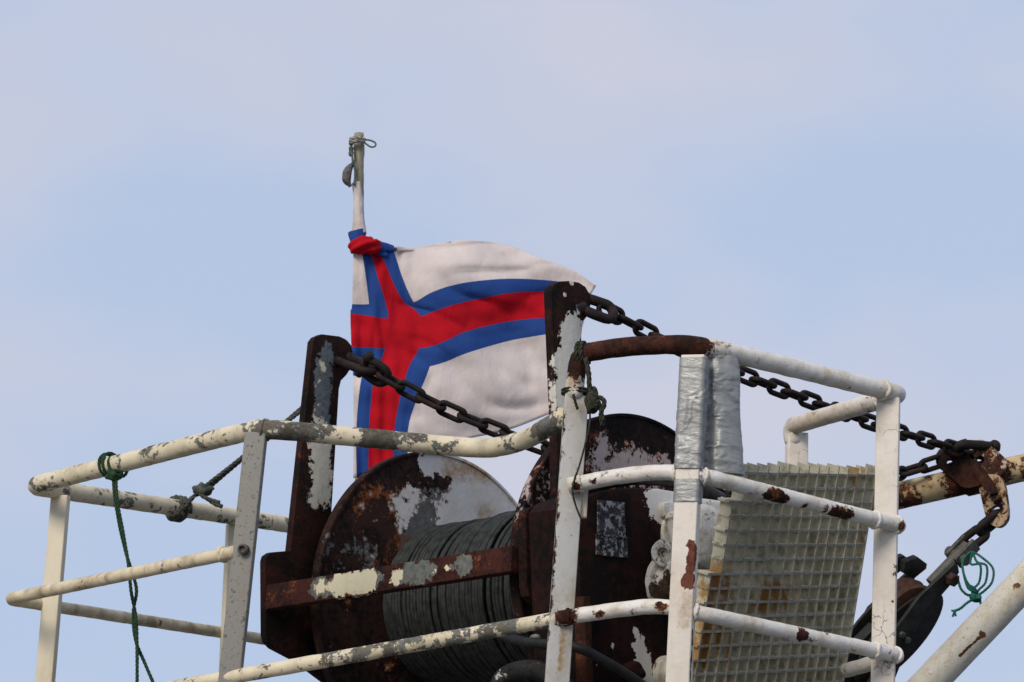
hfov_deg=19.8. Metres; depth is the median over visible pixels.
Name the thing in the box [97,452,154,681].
rope
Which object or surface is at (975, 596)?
twine
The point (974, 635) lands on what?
stay pipe
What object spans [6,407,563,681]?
guard rail
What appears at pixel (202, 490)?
rope
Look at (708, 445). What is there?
guard rail
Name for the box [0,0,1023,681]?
sky
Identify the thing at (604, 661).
hydraulic hose
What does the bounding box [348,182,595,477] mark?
flag
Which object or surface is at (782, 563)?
grating
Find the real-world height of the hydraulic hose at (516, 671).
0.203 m
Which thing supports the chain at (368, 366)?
attached to the winch
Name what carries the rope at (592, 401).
attached to the guard rail at (708, 445)
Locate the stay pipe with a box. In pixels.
[907,559,1023,681]
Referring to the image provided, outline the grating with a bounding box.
[692,461,874,681]
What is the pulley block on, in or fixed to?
hanging from the chain at (983, 528)
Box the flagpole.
[342,132,376,479]
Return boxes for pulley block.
[844,534,979,681]
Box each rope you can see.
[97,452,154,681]
[165,406,300,522]
[561,340,606,519]
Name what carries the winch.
on the deck
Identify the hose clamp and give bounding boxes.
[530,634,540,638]
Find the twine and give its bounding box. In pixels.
[951,551,994,616]
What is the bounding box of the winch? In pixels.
[260,281,726,681]
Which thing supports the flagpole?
on the deck
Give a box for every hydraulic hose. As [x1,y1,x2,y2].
[490,660,572,681]
[500,634,645,681]
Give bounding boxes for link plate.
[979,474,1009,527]
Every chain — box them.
[333,351,972,497]
[577,294,1000,460]
[958,509,999,546]
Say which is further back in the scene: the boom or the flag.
the flag
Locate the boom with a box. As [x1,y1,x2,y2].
[872,440,1023,510]
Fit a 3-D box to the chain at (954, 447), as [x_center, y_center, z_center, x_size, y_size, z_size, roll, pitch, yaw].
[1.102,0.156,11.370,2.351,0.247,0.143,15,-18,-39]
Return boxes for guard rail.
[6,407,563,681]
[545,335,905,681]
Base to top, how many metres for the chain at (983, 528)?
0.186 m

